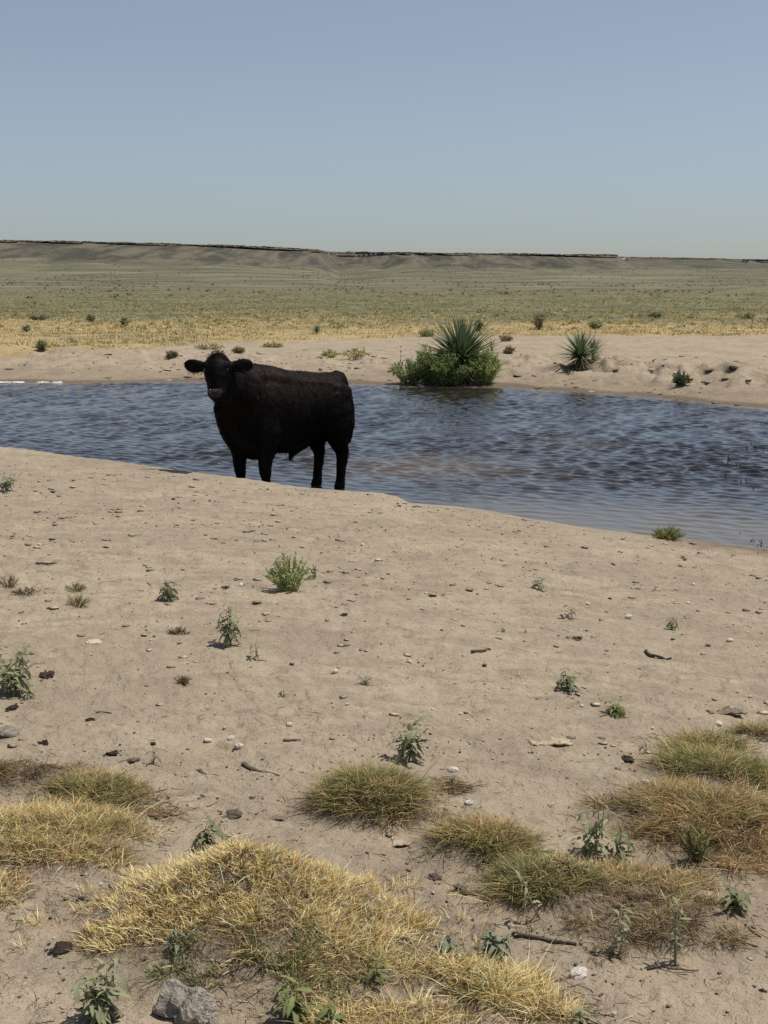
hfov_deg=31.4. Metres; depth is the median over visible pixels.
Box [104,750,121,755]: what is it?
dung
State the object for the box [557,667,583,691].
weed
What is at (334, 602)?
soil crumbs
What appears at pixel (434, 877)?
earth clod
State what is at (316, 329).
yucca
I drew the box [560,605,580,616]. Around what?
weed
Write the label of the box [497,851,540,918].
weed
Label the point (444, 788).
chaff
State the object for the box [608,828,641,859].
weed
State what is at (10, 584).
grass tuft
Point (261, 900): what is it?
grass blade
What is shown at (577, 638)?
earth clod
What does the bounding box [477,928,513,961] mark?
weed
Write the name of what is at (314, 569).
weed
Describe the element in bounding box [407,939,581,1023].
grass clump
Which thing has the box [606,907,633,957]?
weed
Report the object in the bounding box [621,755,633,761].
dung
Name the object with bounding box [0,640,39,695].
weed
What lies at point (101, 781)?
grass clump
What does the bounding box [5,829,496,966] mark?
grass mound
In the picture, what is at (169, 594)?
weed
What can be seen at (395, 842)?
curled scrap
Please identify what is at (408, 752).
weed
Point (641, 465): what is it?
pond water
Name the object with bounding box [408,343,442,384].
shrub
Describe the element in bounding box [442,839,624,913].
grass clump
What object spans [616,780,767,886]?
grass clump
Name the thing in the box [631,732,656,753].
weed
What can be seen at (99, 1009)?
weed
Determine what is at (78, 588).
grass tuft
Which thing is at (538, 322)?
bush
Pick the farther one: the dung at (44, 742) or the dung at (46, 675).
the dung at (46, 675)
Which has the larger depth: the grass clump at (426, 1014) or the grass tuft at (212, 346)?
the grass tuft at (212, 346)
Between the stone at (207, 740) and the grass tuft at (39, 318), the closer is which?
the stone at (207, 740)
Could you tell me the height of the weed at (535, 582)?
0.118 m
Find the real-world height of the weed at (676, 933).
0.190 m
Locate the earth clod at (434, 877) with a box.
[427,873,442,881]
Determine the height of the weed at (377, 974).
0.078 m
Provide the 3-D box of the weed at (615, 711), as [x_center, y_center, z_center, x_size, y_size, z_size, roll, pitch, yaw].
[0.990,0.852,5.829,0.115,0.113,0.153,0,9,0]
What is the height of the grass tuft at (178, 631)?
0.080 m
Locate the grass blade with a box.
[256,887,274,920]
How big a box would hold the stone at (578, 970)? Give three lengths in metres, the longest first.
0.054 x 0.047 x 0.019 m
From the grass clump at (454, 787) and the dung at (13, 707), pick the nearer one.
the grass clump at (454, 787)
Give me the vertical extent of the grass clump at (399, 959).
0.217 m
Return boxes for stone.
[0,725,19,737]
[85,639,101,643]
[203,738,211,742]
[227,735,234,740]
[234,743,243,748]
[447,766,457,772]
[465,800,473,804]
[569,966,587,979]
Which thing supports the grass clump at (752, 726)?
on the ground at (304, 635)
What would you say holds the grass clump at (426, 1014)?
on the ground at (304, 635)
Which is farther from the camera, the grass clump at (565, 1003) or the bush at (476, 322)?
the bush at (476, 322)
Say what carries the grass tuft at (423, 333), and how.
on the ground at (304, 635)
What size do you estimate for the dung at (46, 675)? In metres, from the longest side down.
0.084 x 0.077 x 0.032 m
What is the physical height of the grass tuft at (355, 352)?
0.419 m
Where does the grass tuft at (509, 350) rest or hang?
on the ground at (304, 635)
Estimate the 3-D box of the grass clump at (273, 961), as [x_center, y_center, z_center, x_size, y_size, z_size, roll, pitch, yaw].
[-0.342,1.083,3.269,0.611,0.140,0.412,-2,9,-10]
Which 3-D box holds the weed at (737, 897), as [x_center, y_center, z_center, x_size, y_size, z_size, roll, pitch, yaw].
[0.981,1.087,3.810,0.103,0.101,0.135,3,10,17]
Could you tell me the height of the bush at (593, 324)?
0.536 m
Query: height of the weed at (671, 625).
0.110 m
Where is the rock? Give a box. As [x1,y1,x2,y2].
[152,978,217,1023]
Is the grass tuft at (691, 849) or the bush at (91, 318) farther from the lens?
the bush at (91, 318)
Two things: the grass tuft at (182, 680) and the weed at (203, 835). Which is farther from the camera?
the grass tuft at (182, 680)
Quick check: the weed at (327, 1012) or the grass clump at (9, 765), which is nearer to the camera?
the weed at (327, 1012)
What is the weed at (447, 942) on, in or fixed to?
on the ground at (304, 635)
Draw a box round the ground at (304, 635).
[0,241,767,1023]
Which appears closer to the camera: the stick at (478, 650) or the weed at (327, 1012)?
the weed at (327, 1012)
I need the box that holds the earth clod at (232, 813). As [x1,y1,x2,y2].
[220,809,242,818]
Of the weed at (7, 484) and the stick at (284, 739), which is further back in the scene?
the weed at (7, 484)
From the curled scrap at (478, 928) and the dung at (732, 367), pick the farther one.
the dung at (732, 367)
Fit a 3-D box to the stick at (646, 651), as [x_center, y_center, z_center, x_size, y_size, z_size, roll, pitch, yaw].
[1.411,0.744,7.063,0.034,0.032,0.207,-5,10,-26]
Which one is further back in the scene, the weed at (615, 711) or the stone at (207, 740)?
the weed at (615, 711)
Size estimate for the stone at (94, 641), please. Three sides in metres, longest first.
0.080 x 0.061 x 0.017 m
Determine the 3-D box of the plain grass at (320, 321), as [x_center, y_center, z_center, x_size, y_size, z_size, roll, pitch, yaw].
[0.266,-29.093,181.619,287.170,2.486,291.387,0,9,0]
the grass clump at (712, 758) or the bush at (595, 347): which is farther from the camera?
the bush at (595, 347)
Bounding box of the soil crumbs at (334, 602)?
[0,462,767,1018]
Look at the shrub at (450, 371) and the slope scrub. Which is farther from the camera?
the slope scrub
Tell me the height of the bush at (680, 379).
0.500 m
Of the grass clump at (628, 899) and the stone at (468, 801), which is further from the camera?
the stone at (468, 801)
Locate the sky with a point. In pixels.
(623, 128)
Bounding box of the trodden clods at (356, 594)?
[2,490,761,946]
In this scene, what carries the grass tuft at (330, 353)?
on the ground at (304, 635)
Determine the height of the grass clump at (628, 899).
0.138 m
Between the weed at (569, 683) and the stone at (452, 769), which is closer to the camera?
the stone at (452, 769)
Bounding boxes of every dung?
[4,703,18,711]
[37,740,47,745]
[39,670,54,678]
[47,941,72,953]
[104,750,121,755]
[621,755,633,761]
[729,365,737,369]
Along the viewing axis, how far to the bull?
15.01 m
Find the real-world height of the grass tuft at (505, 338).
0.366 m
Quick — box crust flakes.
[0,472,767,1008]
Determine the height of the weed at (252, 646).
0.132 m
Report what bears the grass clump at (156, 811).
on the ground at (304, 635)
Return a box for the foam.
[0,381,62,382]
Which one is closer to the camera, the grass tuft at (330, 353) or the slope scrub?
the grass tuft at (330, 353)
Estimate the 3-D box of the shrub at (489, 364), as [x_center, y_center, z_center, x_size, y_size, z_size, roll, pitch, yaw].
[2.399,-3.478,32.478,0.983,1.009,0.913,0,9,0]
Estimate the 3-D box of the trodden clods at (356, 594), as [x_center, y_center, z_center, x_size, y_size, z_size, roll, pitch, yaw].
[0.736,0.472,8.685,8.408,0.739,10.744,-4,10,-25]
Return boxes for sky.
[0,0,767,259]
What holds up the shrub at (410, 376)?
on the ground at (304, 635)
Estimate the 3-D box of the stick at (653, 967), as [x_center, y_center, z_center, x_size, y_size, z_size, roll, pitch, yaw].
[0.740,1.169,3.507,0.128,0.015,0.040,2,9,11]
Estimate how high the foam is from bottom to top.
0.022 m
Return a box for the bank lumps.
[2,344,767,404]
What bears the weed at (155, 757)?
on the ground at (304, 635)
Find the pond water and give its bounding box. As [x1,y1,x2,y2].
[0,381,767,550]
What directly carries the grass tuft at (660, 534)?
on the ground at (304, 635)
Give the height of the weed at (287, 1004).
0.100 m
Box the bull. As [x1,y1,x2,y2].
[184,350,354,488]
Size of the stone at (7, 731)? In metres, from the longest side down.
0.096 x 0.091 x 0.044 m
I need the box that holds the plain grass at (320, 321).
[0,286,767,348]
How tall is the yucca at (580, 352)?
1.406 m
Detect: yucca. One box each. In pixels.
[308,323,324,333]
[416,312,511,385]
[549,331,614,371]
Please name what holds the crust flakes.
on the ground at (304, 635)
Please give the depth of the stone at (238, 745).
5.10 m
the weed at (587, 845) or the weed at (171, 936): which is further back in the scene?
the weed at (587, 845)
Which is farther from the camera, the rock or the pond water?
the pond water
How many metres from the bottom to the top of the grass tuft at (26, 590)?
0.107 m
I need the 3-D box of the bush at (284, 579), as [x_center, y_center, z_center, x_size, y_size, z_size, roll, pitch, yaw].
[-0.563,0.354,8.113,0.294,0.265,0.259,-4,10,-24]
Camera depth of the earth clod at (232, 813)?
4.45 m
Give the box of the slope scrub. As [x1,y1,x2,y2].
[0,247,767,298]
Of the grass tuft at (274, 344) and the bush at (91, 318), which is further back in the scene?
the bush at (91, 318)
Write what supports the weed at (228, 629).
on the ground at (304, 635)
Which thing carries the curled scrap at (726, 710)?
on the ground at (304, 635)
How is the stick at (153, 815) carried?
on the ground at (304, 635)
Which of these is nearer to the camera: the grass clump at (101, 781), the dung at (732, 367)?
the grass clump at (101, 781)
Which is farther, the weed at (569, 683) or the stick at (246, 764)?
the weed at (569, 683)
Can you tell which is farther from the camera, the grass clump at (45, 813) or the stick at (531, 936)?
the grass clump at (45, 813)
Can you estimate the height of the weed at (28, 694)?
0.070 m
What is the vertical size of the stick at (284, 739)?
0.008 m
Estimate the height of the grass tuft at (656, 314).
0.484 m
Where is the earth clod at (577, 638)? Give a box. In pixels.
[571,636,582,640]
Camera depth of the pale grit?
8.54 m
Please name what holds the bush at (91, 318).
on the ground at (304, 635)
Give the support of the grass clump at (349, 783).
on the ground at (304, 635)
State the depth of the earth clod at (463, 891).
3.91 m
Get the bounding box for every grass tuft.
[0,573,20,587]
[7,585,40,594]
[20,323,31,331]
[29,315,51,319]
[64,583,86,592]
[66,592,90,606]
[119,317,131,324]
[163,626,190,634]
[165,350,178,357]
[174,675,192,684]
[194,342,224,349]
[231,345,245,353]
[260,339,283,347]
[321,349,338,357]
[335,345,371,357]
[417,325,437,336]
[499,335,513,340]
[502,345,515,353]
[645,312,661,317]
[650,525,687,539]
[672,810,727,861]
[736,312,755,318]
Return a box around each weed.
[0,473,24,492]
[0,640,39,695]
[20,683,37,699]
[70,958,132,1023]
[146,748,161,763]
[157,580,183,601]
[163,927,190,953]
[191,817,228,851]
[216,601,248,647]
[249,632,268,660]
[269,975,315,1023]
[304,1002,348,1023]
[310,564,316,578]
[356,956,388,989]
[357,673,371,684]
[386,715,439,763]
[432,930,463,954]
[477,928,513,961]
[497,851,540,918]
[528,572,550,590]
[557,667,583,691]
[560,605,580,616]
[571,822,602,858]
[571,1005,598,1023]
[577,792,617,858]
[604,698,627,719]
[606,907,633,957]
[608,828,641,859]
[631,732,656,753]
[664,896,691,965]
[665,616,678,630]
[718,875,752,915]
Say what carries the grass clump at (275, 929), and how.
on the ground at (304, 635)
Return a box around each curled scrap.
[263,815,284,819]
[379,839,409,846]
[468,922,495,937]
[528,736,573,745]
[705,706,747,714]
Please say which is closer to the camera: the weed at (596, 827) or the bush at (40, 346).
the weed at (596, 827)
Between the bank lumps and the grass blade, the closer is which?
the grass blade
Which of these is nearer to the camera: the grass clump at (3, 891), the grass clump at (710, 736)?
the grass clump at (3, 891)
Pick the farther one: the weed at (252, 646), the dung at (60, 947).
the weed at (252, 646)
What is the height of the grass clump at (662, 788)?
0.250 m
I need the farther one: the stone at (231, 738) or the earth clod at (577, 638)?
the earth clod at (577, 638)
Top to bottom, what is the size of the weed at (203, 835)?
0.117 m
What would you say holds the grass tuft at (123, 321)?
on the ground at (304, 635)
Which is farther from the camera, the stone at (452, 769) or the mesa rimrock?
the mesa rimrock
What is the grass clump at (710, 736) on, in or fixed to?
on the ground at (304, 635)
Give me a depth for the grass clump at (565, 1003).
3.24 m
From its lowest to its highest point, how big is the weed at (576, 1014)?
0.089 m
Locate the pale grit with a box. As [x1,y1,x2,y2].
[4,471,765,1023]
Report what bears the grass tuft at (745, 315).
on the ground at (304, 635)
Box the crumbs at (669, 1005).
[0,728,767,1023]
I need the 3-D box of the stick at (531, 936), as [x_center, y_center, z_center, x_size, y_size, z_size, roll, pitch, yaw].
[0.426,1.141,3.643,0.177,0.023,0.026,4,10,22]
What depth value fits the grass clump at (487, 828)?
4.20 m
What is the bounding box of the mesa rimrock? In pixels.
[0,239,767,260]
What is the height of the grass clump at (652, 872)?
0.159 m
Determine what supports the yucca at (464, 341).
on the ground at (304, 635)
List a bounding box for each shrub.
[387,357,423,384]
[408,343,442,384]
[411,345,482,385]
[468,345,503,384]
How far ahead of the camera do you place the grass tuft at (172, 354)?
37.23 m
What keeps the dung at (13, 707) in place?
on the ground at (304, 635)
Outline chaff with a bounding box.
[0,504,767,1023]
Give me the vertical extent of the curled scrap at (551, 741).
0.026 m
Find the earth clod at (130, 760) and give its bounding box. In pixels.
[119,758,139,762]
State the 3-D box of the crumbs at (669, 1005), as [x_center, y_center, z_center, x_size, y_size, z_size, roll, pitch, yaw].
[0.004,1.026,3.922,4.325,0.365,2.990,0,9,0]
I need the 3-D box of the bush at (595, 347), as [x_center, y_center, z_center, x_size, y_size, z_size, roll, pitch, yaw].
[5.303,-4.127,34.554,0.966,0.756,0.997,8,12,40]
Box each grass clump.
[0,750,102,787]
[0,784,180,876]
[0,864,51,921]
[18,752,180,812]
[82,790,187,831]
[124,910,370,1023]
[175,894,402,992]
[219,887,569,1007]
[267,742,461,831]
[274,978,543,1023]
[404,799,557,874]
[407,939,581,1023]
[436,773,475,796]
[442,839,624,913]
[483,963,613,1023]
[497,845,727,907]
[505,857,765,970]
[560,754,767,857]
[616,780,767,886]
[626,730,767,793]
[633,716,759,754]
[697,711,767,739]
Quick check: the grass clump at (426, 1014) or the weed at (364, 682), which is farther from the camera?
the weed at (364, 682)
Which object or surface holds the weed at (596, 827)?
on the ground at (304, 635)
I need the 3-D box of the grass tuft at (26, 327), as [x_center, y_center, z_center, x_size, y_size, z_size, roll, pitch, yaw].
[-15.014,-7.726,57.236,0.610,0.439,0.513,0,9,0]
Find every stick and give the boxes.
[35,562,55,564]
[147,813,167,817]
[241,761,279,776]
[283,738,300,740]
[471,647,490,652]
[511,931,576,944]
[644,649,671,659]
[647,961,697,970]
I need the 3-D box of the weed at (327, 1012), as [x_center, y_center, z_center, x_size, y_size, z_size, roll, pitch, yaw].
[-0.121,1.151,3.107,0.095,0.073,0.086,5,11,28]
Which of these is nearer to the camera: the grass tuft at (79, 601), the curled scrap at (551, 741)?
the curled scrap at (551, 741)
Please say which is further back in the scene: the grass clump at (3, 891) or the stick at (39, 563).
the stick at (39, 563)
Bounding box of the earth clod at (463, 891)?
[448,883,481,894]
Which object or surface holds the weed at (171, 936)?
on the ground at (304, 635)
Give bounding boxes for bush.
[35,338,48,351]
[86,313,95,321]
[261,551,313,591]
[473,320,484,331]
[530,311,546,329]
[586,319,605,328]
[588,336,607,362]
[671,369,693,385]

